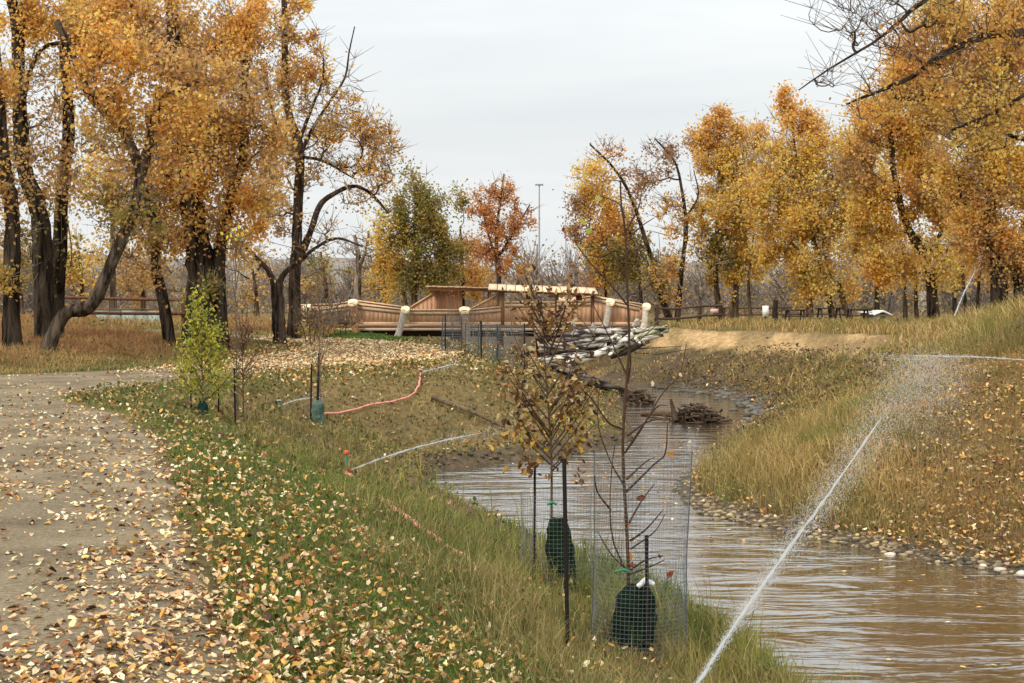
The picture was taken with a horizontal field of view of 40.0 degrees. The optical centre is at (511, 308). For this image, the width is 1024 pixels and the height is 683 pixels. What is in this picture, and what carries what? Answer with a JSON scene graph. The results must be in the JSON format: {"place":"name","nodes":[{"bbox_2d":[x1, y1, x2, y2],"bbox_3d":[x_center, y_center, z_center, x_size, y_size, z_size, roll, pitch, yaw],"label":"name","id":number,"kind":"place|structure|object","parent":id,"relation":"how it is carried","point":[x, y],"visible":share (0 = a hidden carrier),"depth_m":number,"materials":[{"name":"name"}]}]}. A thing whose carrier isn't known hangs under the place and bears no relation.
{"place":"outdoors","nodes":[
{"label":"outdoors","id":0,"kind":"place"},
{"bbox_2d":[0,328,456,682],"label":"gravel path","id":1,"kind":"structure","parent":0,"point":[41,539],"depth_m":10.09,"materials":[{"name":"gravel"}]},
{"bbox_2d":[0,330,557,682],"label":"path leaf litter","id":2,"kind":"object","parent":1,"relation":"on","point":[178,597],"visible":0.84,"depth_m":8.92,"materials":[{"name":"plant"}]},
{"bbox_2d":[0,252,961,311],"bbox_3d":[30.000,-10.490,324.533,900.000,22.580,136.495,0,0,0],"label":"hills","id":3,"kind":"structure","parent":0,"point":[340,262],"depth_m":347.92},
{"bbox_2d":[0,311,1023,682],"bbox_3d":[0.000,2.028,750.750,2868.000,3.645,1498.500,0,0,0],"label":"ground","id":4,"kind":"structure","parent":0,"point":[698,339],"depth_m":28.58,"materials":[{"name":"plant"}]},
{"bbox_2d":[0,225,33,315],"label":"background tree","id":5,"kind":"object","parent":4,"relation":"on","point":[21,295],"visible":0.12,"depth_m":89.86,"materials":[{"name":"brown plant"}]},
{"bbox_2d":[0,19,52,348],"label":"cottonwood tree","id":6,"kind":"object","parent":4,"relation":"on","point":[10,279],"visible":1,"depth_m":41.82,"materials":[{"name":"orange plant"}]},
{"bbox_2d":[0,0,145,342],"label":"cottonwood tree","id":7,"kind":"object","parent":4,"relation":"on","point":[22,15],"visible":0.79,"depth_m":45.83,"materials":[{"name":"orange plant"}]},
{"bbox_2d":[52,219,117,308],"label":"background tree","id":8,"kind":"object","parent":4,"relation":"on","point":[82,281],"visible":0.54,"depth_m":87.84,"materials":[{"name":"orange plant"}]},
{"bbox_2d":[21,0,154,336],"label":"cottonwood tree","id":9,"kind":"object","parent":4,"relation":"on","point":[60,260],"visible":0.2,"depth_m":47.83,"materials":[{"name":"orange plant"}]},
{"bbox_2d":[51,141,134,308],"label":"background tree","id":10,"kind":"object","parent":4,"relation":"on","point":[113,303],"visible":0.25,"depth_m":71.83,"materials":[{"name":"orange plant"}]},
{"bbox_2d":[65,296,185,326],"bbox_3d":[-16.932,0.277,60.965,5.472,1.701,0.303,0,0,-22],"label":"rail fence","id":11,"kind":"object","parent":4,"relation":"on","point":[182,313],"visible":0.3,"depth_m":61.03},
{"bbox_2d":[96,309,159,325],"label":"sheet barrier","id":12,"kind":"object","parent":4,"relation":"on","point":[139,317],"visible":0.32,"depth_m":66.00,"materials":[{"name":"white plastic"}]},
{"bbox_2d":[104,226,171,310],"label":"background tree","id":13,"kind":"object","parent":4,"relation":"on","point":[127,279],"visible":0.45,"depth_m":91.76,"materials":[{"name":"orange plant"}]},
{"bbox_2d":[65,114,227,348],"bbox_3d":[-11.898,-2.427,46.001,5.347,8.222,3.556,0,0,0],"label":"cottonwood tree","id":14,"kind":"object","parent":4,"relation":"on","point":[166,321],"visible":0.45,"depth_m":45.87,"materials":[{"name":"orange plant"}]},
{"bbox_2d":[38,0,271,353],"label":"leaning cottonwood","id":15,"kind":"object","parent":4,"relation":"on","point":[101,45],"visible":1,"depth_m":39.84,"materials":[{"name":"orange plant"}]},
{"bbox_2d":[0,313,338,374],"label":"tall dry grass","id":16,"kind":"structure","parent":4,"relation":"on","point":[124,335],"depth_m":44.33,"materials":[{"name":"plant"}]},
{"bbox_2d":[70,0,307,352],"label":"cottonwood tree","id":17,"kind":"object","parent":4,"relation":"on","point":[205,261],"visible":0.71,"depth_m":45.63,"materials":[{"name":"orange plant"}]},
{"bbox_2d":[0,310,386,370],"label":"understorey","id":18,"kind":"object","parent":4,"relation":"on","point":[99,349],"visible":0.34,"depth_m":42.49,"materials":[{"name":"brown plant"}]},
{"bbox_2d":[168,279,240,404],"bbox_3d":[-5.156,0.679,23.626,1.280,2.328,1.027,0,0,0],"label":"green sapling","id":19,"kind":"object","parent":4,"relation":"on","point":[209,344],"visible":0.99,"depth_m":23.54,"materials":[{"name":"green plant"}]},
{"bbox_2d":[220,225,248,408],"bbox_3d":[-4.742,0.306,23.951,0.573,3.466,0.169,0,0,20],"label":"yellow leaf shoot","id":20,"kind":"object","parent":4,"relation":"on","point":[227,236],"visible":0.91,"depth_m":23.94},
{"bbox_2d":[233,368,235,424],"bbox_3d":[-4.657,1.572,23.642,0.056,1.135,0.035,0,0,0],"label":"iron stake","id":21,"kind":"object","parent":4,"relation":"on","point":[234,396],"visible":0.71,"depth_m":23.63,"materials":[{"name":"metal"}]},
{"bbox_2d":[232,222,241,424],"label":"yellow tipped sapling","id":22,"kind":"object","parent":4,"relation":"on","point":[235,251],"visible":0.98,"depth_m":23.73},
{"bbox_2d":[220,291,268,423],"bbox_3d":[-4.667,0.872,24.301,0.958,2.361,0.721,0,0,0],"label":"twiggy brown sapling","id":23,"kind":"object","parent":4,"relation":"on","point":[244,339],"visible":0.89,"depth_m":24.30,"materials":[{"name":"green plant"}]},
{"bbox_2d":[228,239,284,316],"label":"background tree","id":24,"kind":"object","parent":4,"relation":"on","point":[255,296],"visible":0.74,"depth_m":83.91,"materials":[{"name":"brown plant"}]},
{"bbox_2d":[225,196,362,344],"bbox_3d":[-8.275,-1.267,51.032,5.764,5.647,2.576,0,0,0],"label":"forked tree","id":25,"kind":"object","parent":4,"relation":"on","point":[278,310],"visible":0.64,"depth_m":50.90,"materials":[{"name":"brown plant"}]},
{"bbox_2d":[285,274,340,343],"bbox_3d":[-7.632,0.119,51.913,2.692,2.890,2.135,0,0,26],"label":"shrub","id":26,"kind":"object","parent":4,"relation":"on","point":[300,316],"visible":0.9,"depth_m":51.90,"materials":[{"name":"brown plant"}]},
{"bbox_2d":[311,400,324,424],"bbox_3d":[-3.798,2.055,27.606,0.243,0.503,0.237,0,0,42],"label":"watering bag","id":27,"kind":"object","parent":4,"relation":"on","point":[317,410],"visible":0.89,"depth_m":27.53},
{"bbox_2d":[305,269,333,399],"bbox_3d":[-3.807,0.768,27.560,0.524,3.083,0.738,0,0,-20],"label":"bare twig sapling","id":28,"kind":"object","parent":4,"relation":"on","point":[319,364],"visible":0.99,"depth_m":27.68,"materials":[{"name":"brown plant"}]},
{"bbox_2d":[289,236,354,303],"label":"background tree","id":29,"kind":"object","parent":4,"relation":"on","point":[311,272],"visible":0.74,"depth_m":99.91,"materials":[{"name":"brown plant"}]},
{"bbox_2d":[301,280,350,336],"bbox_3d":[-7.614,0.122,56.097,2.571,2.656,2.400,0,0,0],"label":"shrub","id":30,"kind":"object","parent":4,"relation":"on","point":[327,313],"visible":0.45,"depth_m":55.87,"materials":[{"name":"brown plant"}]},
{"bbox_2d":[249,0,413,338],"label":"cottonwood tree","id":31,"kind":"object","parent":4,"relation":"on","point":[367,135],"visible":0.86,"depth_m":54.88,"materials":[{"name":"orange plant"}]},
{"bbox_2d":[315,276,371,336],"bbox_3d":[-6.908,0.021,56.999,2.386,2.765,2.337,0,0,0],"label":"shrub","id":32,"kind":"object","parent":4,"relation":"on","point":[349,323],"visible":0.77,"depth_m":56.89,"materials":[{"name":"brown plant"}]},
{"bbox_2d":[69,336,625,518],"bbox_3d":[-2.065,2.029,36.486,11.922,1.974,35.055,0,0,0],"label":"slope groundcover","id":33,"kind":"object","parent":4,"relation":"on","point":[172,406],"visible":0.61,"depth_m":29.21,"materials":[{"name":"brown plant"}]},
{"bbox_2d":[66,334,632,682],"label":"lawn grass","id":34,"kind":"structure","parent":4,"relation":"on","point":[231,598],"depth_m":10.20,"materials":[{"name":"plant"}]},
{"bbox_2d":[323,219,385,310],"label":"bare tree","id":35,"kind":"object","parent":4,"relation":"on","point":[359,259],"visible":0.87,"depth_m":95.83,"materials":[{"name":"brown plant"}]},
{"bbox_2d":[324,372,420,413],"bbox_3d":[-2.592,1.840,31.764,0.940,0.665,7.065,0,0,12],"label":"garden hose","id":36,"kind":"object","parent":4,"relation":"on","point":[385,402],"visible":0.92,"depth_m":30.17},
{"bbox_2d":[346,262,401,304],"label":"background tree","id":37,"kind":"object","parent":4,"relation":"on","point":[374,284],"visible":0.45,"depth_m":103.48,"materials":[{"name":"yellow plant"}]},
{"bbox_2d":[310,329,439,340],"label":"green strip grass","id":38,"kind":"structure","parent":4,"relation":"on","point":[360,335],"depth_m":55.71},
{"bbox_2d":[345,471,478,573],"bbox_3d":[-1.443,2.271,16.292,0.424,0.384,9.127,0,0,-15],"label":"garden hose","id":39,"kind":"object","parent":4,"relation":"on","point":[405,516],"visible":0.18,"depth_m":14.04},
{"bbox_2d":[354,156,476,337],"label":"poplar tree","id":40,"kind":"object","parent":4,"relation":"on","point":[428,223],"visible":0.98,"depth_m":94.46,"materials":[{"name":"green plant"}]},
{"bbox_2d":[64,344,769,682],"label":"bank leaf litter","id":41,"kind":"object","parent":4,"relation":"on","point":[244,596],"visible":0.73,"depth_m":9.18,"materials":[{"name":"plant"}]},
{"bbox_2d":[90,335,792,682],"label":"bank forbs","id":42,"kind":"object","parent":4,"relation":"on","point":[330,623],"visible":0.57,"depth_m":10.26,"materials":[{"name":"green plant"}]},
{"bbox_2d":[442,316,461,350],"bbox_3d":[-2.046,0.883,47.971,0.712,1.211,0.664,0,0,0],"label":"wire guard","id":43,"kind":"object","parent":4,"relation":"on","point":[459,329],"visible":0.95,"depth_m":47.93,"materials":[{"name":"metal"}]},
{"bbox_2d":[285,284,650,356],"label":"wooden bridge","id":44,"kind":"structure","parent":4,"relation":"on","point":[426,321],"depth_m":62.98,"materials":[{"name":"brown wood"}]},
{"bbox_2d":[431,395,506,427],"bbox_3d":[-0.914,2.263,30.947,1.912,0.692,0.280,0,0,28],"label":"fallen pole","id":45,"kind":"object","parent":4,"relation":"on","point":[444,401],"visible":0.98,"depth_m":31.08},
{"bbox_2d":[444,178,495,306],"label":"poplar tree","id":46,"kind":"object","parent":4,"relation":"on","point":[473,271],"visible":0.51,"depth_m":99.88,"materials":[{"name":"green plant"}]},
{"bbox_2d":[465,323,479,353],"bbox_3d":[-1.291,1.000,46.521,0.501,1.060,0.501,0,0,-43],"label":"wire guard","id":47,"kind":"object","parent":4,"relation":"on","point":[470,338],"visible":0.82,"depth_m":46.43,"materials":[{"name":"metal"}]},
{"bbox_2d":[478,324,497,360],"bbox_3d":[-0.770,1.093,44.742,0.639,1.200,0.593,0,0,0],"label":"wire guard","id":48,"kind":"object","parent":4,"relation":"on","point":[492,337],"visible":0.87,"depth_m":44.73,"materials":[{"name":"metal"}]},
{"bbox_2d":[479,295,498,356],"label":"guarded sapling","id":49,"kind":"object","parent":4,"relation":"on","point":[488,314],"visible":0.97,"depth_m":44.74,"materials":[{"name":"brown plant"}]},
{"bbox_2d":[460,170,545,347],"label":"poplar tree","id":50,"kind":"object","parent":4,"relation":"on","point":[486,249],"visible":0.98,"depth_m":91.78,"materials":[{"name":"orange plant"}]},
{"bbox_2d":[143,340,863,682],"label":"bank weeds","id":51,"kind":"object","parent":4,"relation":"on","point":[474,552],"visible":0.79,"depth_m":12.04,"materials":[{"name":"green plant"}]},
{"bbox_2d":[0,216,1011,319],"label":"distant scrub","id":52,"kind":"object","parent":4,"relation":"on","point":[764,300],"visible":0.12,"depth_m":123.88,"materials":[{"name":"brown plant"}]},
{"bbox_2d":[0,231,1013,314],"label":"bare woodland","id":53,"kind":"object","parent":4,"relation":"on","point":[698,280],"visible":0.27,"depth_m":126.43,"materials":[{"name":"plant"}]},
{"bbox_2d":[498,325,523,367],"bbox_3d":[-0.021,1.224,45.225,0.903,1.367,0.851,0,0,0],"label":"wire guard","id":54,"kind":"object","parent":4,"relation":"on","point":[508,341],"visible":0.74,"depth_m":45.01,"materials":[{"name":"metal"}]},
{"bbox_2d":[533,468,535,578],"bbox_3d":[0.225,2.196,14.058,0.033,1.322,0.025,0,0,0],"label":"iron stake","id":55,"kind":"object","parent":4,"relation":"on","point":[534,515],"visible":0.66,"depth_m":14.05,"materials":[{"name":"metal"}]},
{"bbox_2d":[535,184,542,295],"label":"light mast","id":56,"kind":"object","parent":4,"relation":"on","point":[539,185],"visible":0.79,"depth_m":169.93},
{"bbox_2d":[490,251,611,517],"bbox_3d":[0.379,1.118,13.957,1.203,3.372,0.985,0,0,0],"label":"brown leaved sapling","id":57,"kind":"object","parent":4,"relation":"on","point":[542,322],"visible":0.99,"depth_m":13.95,"materials":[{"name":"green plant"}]},
{"bbox_2d":[520,488,592,592],"bbox_3d":[0.439,2.310,13.958,0.728,0.968,0.717,0,0,0],"label":"wire guard","id":58,"kind":"object","parent":4,"relation":"on","point":[557,518],"visible":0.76,"depth_m":13.73,"materials":[{"name":"metal"}]},
{"bbox_2d":[534,348,586,362],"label":"cut log","id":59,"kind":"object","parent":4,"relation":"on","point":[558,356],"visible":0.38,"depth_m":51.88,"materials":[{"name":"grey wood"}]},
{"bbox_2d":[545,517,576,588],"bbox_3d":[0.492,2.422,13.961,0.326,0.695,0.253,0,0,0],"label":"watering bag","id":60,"kind":"object","parent":4,"relation":"on","point":[551,542],"visible":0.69,"depth_m":13.87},
{"bbox_2d":[562,458,569,647],"bbox_3d":[0.410,1.930,10.652,0.062,1.588,0.033,0,0,0],"label":"iron stake","id":61,"kind":"object","parent":4,"relation":"on","point":[565,536],"visible":0.79,"depth_m":10.64,"materials":[{"name":"metal"}]},
{"bbox_2d":[506,313,689,364],"bbox_3d":[3.181,1.179,52.759,6.849,2.131,2.729,0,0,0],"label":"brush pile","id":62,"kind":"object","parent":4,"relation":"on","point":[591,331],"visible":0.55,"depth_m":52.05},
{"bbox_2d":[539,341,606,353],"bbox_3d":[2.266,1.454,52.496,2.542,0.489,0.364,0,0,0],"label":"cut log","id":63,"kind":"object","parent":62,"relation":"on","point":[593,346],"visible":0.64,"depth_m":52.36,"materials":[{"name":"grey wood"}]},
{"bbox_2d":[566,332,634,367],"bbox_3d":[3.232,1.538,51.420,2.532,1.338,0.430,0,0,-4],"label":"cut log","id":64,"kind":"object","parent":62,"relation":"on","point":[623,341],"visible":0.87,"depth_m":51.32,"materials":[{"name":"grey wood"}]},
{"bbox_2d":[607,330,644,345],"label":"cut log","id":65,"kind":"object","parent":62,"relation":"on","point":[609,343],"visible":0.08,"depth_m":52.91,"materials":[{"name":"grey wood"}]},
{"bbox_2d":[567,334,621,342],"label":"cut log","id":66,"kind":"object","parent":65,"relation":"on","point":[595,339],"visible":0.47,"depth_m":52.78,"materials":[{"name":"grey wood"}]},
{"bbox_2d":[563,322,610,342],"bbox_3d":[2.786,0.918,52.897,1.869,0.876,0.490,0,0,0],"label":"cut log","id":67,"kind":"object","parent":66,"relation":"on","point":[600,332],"visible":0.64,"depth_m":52.72,"materials":[{"name":"grey wood"}]},
{"bbox_2d":[611,341,644,358],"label":"cut log","id":68,"kind":"object","parent":62,"relation":"on","point":[625,351],"visible":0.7,"depth_m":52.22,"materials":[{"name":"brown wood"}]},
{"bbox_2d":[606,325,667,356],"bbox_3d":[4.613,1.248,52.222,2.357,1.260,0.480,0,0,0],"label":"cut log","id":69,"kind":"object","parent":68,"relation":"on","point":[654,330],"visible":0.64,"depth_m":52.13,"materials":[{"name":"grey wood"}]},
{"bbox_2d":[611,317,650,336],"bbox_3d":[4.321,0.765,53.307,2.183,0.900,0.450,0,0,0],"label":"cut log","id":70,"kind":"object","parent":62,"relation":"on","point":[623,331],"visible":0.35,"depth_m":53.16,"materials":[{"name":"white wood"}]},
{"bbox_2d":[616,333,663,350],"bbox_3d":[4.678,1.232,51.793,1.815,0.668,0.188,0,0,0],"label":"cut log","id":71,"kind":"object","parent":62,"relation":"on","point":[650,337],"visible":0.74,"depth_m":51.73,"materials":[{"name":"grey wood"}]},
{"bbox_2d":[567,372,630,395],"bbox_3d":[3.025,2.622,47.592,2.433,0.939,0.324,0,0,13],"label":"cut log","id":72,"kind":"object","parent":4,"relation":"on","point":[603,385],"visible":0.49,"depth_m":47.49,"materials":[{"name":"brown wood"}]},
{"bbox_2d":[552,132,689,320],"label":"poplar tree","id":73,"kind":"object","parent":4,"relation":"on","point":[608,267],"visible":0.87,"depth_m":83.61,"materials":[{"name":"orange plant"}]},
{"bbox_2d":[562,180,686,584],"bbox_3d":[0.927,0.892,11.403,1.052,3.854,0.646,0,0,0],"label":"bare sapling","id":74,"kind":"object","parent":4,"relation":"on","point":[640,498],"visible":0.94,"depth_m":11.38,"materials":[{"name":"brown plant"}]},
{"bbox_2d":[607,577,657,655],"bbox_3d":[0.940,2.508,11.367,0.478,0.709,0.349,0,0,0],"label":"watering bag","id":75,"kind":"object","parent":4,"relation":"on","point":[640,632],"visible":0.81,"depth_m":11.25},
{"bbox_2d":[590,448,692,665],"bbox_3d":[1.043,1.986,11.387,0.838,1.667,0.772,0,0,0],"label":"wire guard","id":76,"kind":"object","parent":4,"relation":"on","point":[684,574],"visible":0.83,"depth_m":11.24,"materials":[{"name":"metal"}]},
{"bbox_2d":[645,535,648,658],"bbox_3d":[1.079,2.379,11.236,0.034,1.133,0.030,0,0,-19],"label":"iron stake","id":77,"kind":"object","parent":4,"relation":"on","point":[646,581],"visible":0.64,"depth_m":11.22,"materials":[{"name":"metal"}]},
{"bbox_2d":[392,446,908,682],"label":"waterside blades","id":78,"kind":"object","parent":4,"relation":"on","point":[738,635],"visible":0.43,"depth_m":12.33,"materials":[{"name":"green plant"}]},
{"bbox_2d":[619,131,699,320],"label":"poplar tree","id":79,"kind":"object","parent":4,"relation":"on","point":[671,260],"visible":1,"depth_m":77.87,"materials":[{"name":"orange plant"}]},
{"bbox_2d":[654,302,723,326],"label":"rail fence","id":80,"kind":"object","parent":4,"relation":"on","point":[699,305],"visible":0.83,"depth_m":67.81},
{"bbox_2d":[392,374,1023,575],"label":"shore pebbles","id":81,"kind":"object","parent":4,"relation":"on","point":[757,409],"visible":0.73,"depth_m":20.64,"materials":[{"name":"gravel"}]},
{"bbox_2d":[664,98,789,318],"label":"poplar tree","id":82,"kind":"object","parent":4,"relation":"on","point":[722,208],"visible":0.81,"depth_m":79.47,"materials":[{"name":"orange plant"}]},
{"bbox_2d":[722,305,808,318],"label":"rail fence","id":83,"kind":"object","parent":4,"relation":"on","point":[806,313],"visible":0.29,"depth_m":90.96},
{"bbox_2d":[772,300,777,320],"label":"wooden post","id":84,"kind":"object","parent":4,"relation":"on","point":[775,310],"visible":0.57,"depth_m":68.90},
{"bbox_2d":[631,337,942,439],"bbox_3d":[8.574,2.020,43.514,7.911,2.094,27.094,0,0,0],"label":"bank scrub","id":85,"kind":"object","parent":4,"relation":"on","point":[762,389],"visible":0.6,"depth_m":46.38,"materials":[{"name":"brown plant"}]},
{"bbox_2d":[557,307,1023,567],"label":"bank forbs","id":86,"kind":"object","parent":4,"relation":"on","point":[961,463],"visible":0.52,"depth_m":22.56,"materials":[{"name":"brown plant"}]},
{"bbox_2d":[558,289,1023,563],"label":"golden grass","id":87,"kind":"structure","parent":4,"relation":"on","point":[1001,316],"depth_m":23.67,"materials":[{"name":"plant"}]},
{"bbox_2d":[781,309,808,319],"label":"picnic table","id":88,"kind":"object","parent":4,"relation":"on","point":[800,310],"visible":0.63,"depth_m":65.60,"materials":[{"name":"brown wood"}]},
{"bbox_2d":[725,79,882,318],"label":"poplar tree","id":89,"kind":"object","parent":4,"relation":"on","point":[793,186],"visible":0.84,"depth_m":73.49,"materials":[{"name":"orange plant"}]},
{"bbox_2d":[813,308,845,318],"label":"picnic table","id":90,"kind":"object","parent":4,"relation":"on","point":[835,314],"visible":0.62,"depth_m":67.60,"materials":[{"name":"brown wood"}]},
{"bbox_2d":[680,326,1023,566],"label":"bank leaf litter","id":91,"kind":"object","parent":4,"relation":"on","point":[1021,560],"visible":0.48,"depth_m":19.69,"materials":[{"name":"plant"}]},
{"bbox_2d":[842,309,873,320],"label":"picnic table","id":92,"kind":"object","parent":4,"relation":"on","point":[863,315],"visible":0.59,"depth_m":65.60,"materials":[{"name":"brown wood"}]},
{"bbox_2d":[857,310,892,318],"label":"shelter","id":93,"kind":"object","parent":4,"relation":"on","point":[879,313],"visible":0.53,"depth_m":71.41,"materials":[{"name":"white fabric"}]},
{"bbox_2d":[837,153,913,309],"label":"background tree","id":94,"kind":"object","parent":4,"relation":"on","point":[876,293],"visible":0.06,"depth_m":104.88,"materials":[{"name":"orange plant"}]},
{"bbox_2d":[870,220,925,320],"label":"young cottonwood","id":95,"kind":"object","parent":4,"relation":"on","point":[905,312],"visible":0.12,"depth_m":69.92,"materials":[{"name":"orange plant"}]},
{"bbox_2d":[823,44,974,318],"bbox_3d":[17.044,-5.315,60.072,7.620,12.621,4.619,0,0,0],"label":"cottonwood tree","id":96,"kind":"object","parent":4,"relation":"on","point":[873,198],"visible":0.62,"depth_m":59.63,"materials":[{"name":"orange plant"}]},
{"bbox_2d":[884,244,920,319],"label":"young cottonwood","id":97,"kind":"object","parent":4,"relation":"on","point":[916,310],"visible":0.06,"depth_m":71.92,"materials":[{"name":"orange plant"}]},
{"bbox_2d":[782,0,1023,168],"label":"overhanging cottonwood","id":98,"kind":"object","parent":4,"relation":"on","point":[930,65],"visible":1,"depth_m":24.93,"materials":[{"name":"orange plant"}]},
{"bbox_2d":[856,0,1023,306],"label":"cottonwood tree","id":99,"kind":"object","parent":4,"relation":"on","point":[989,182],"visible":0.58,"depth_m":53.56,"materials":[{"name":"orange plant"}]},
{"bbox_2d":[938,241,980,313],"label":"young cottonwood","id":100,"kind":"object","parent":4,"relation":"on","point":[963,288],"visible":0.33,"depth_m":65.93,"materials":[{"name":"orange plant"}]},
{"bbox_2d":[919,211,1013,317],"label":"background tree","id":101,"kind":"object","parent":4,"relation":"on","point":[954,304],"visible":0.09,"depth_m":97.86,"materials":[{"name":"orange plant"}]},
{"bbox_2d":[956,235,985,310],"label":"young cottonwood","id":102,"kind":"object","parent":4,"relation":"on","point":[978,293],"visible":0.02,"depth_m":67.93,"materials":[{"name":"orange plant"}]},
{"bbox_2d":[0,0,1023,276],"label":"sky","id":103,"kind":"structure","parent":0,"point":[481,89],"materials":[{"name":"white"}]},
{"bbox_2d":[430,349,1023,682],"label":"creek water","id":104,"kind":"structure","parent":0,"point":[884,608],"depth_m":16.20,"materials":[{"name":"liquid"}]},
{"bbox_2d":[616,389,656,403],"bbox_3d":[4.125,2.917,46.184,1.361,0.542,2.248,0,0,0],"label":"driftwood heap","id":105,"kind":"object","parent":104,"relation":"in","point":[634,396],"visible":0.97,"depth_m":45.85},
{"bbox_2d":[640,399,738,422],"bbox_3d":[5.142,2.844,39.341,2.040,0.703,3.547,0,0,-15],"label":"driftwood heap","id":106,"kind":"object","parent":104,"relation":"in","point":[698,413],"visible":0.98,"depth_m":38.47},
{"bbox_2d":[467,425,994,667],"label":"floating leaves","id":107,"kind":"object","parent":104,"relation":"on","point":[757,527],"visible":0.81,"depth_m":19.09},
{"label":"cut log","id":108,"kind":"object","parent":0,"visible":0},
{"bbox_2d":[546,361,605,381],"bbox_3d":[2.306,2.317,48.300,2.426,0.978,0.264,0,0,12],"label":"cut log","id":109,"kind":"object","parent":108,"relation":"on","point":[553,366],"visible":0.3,"depth_m":48.34,"materials":[{"name":"grey wood"}]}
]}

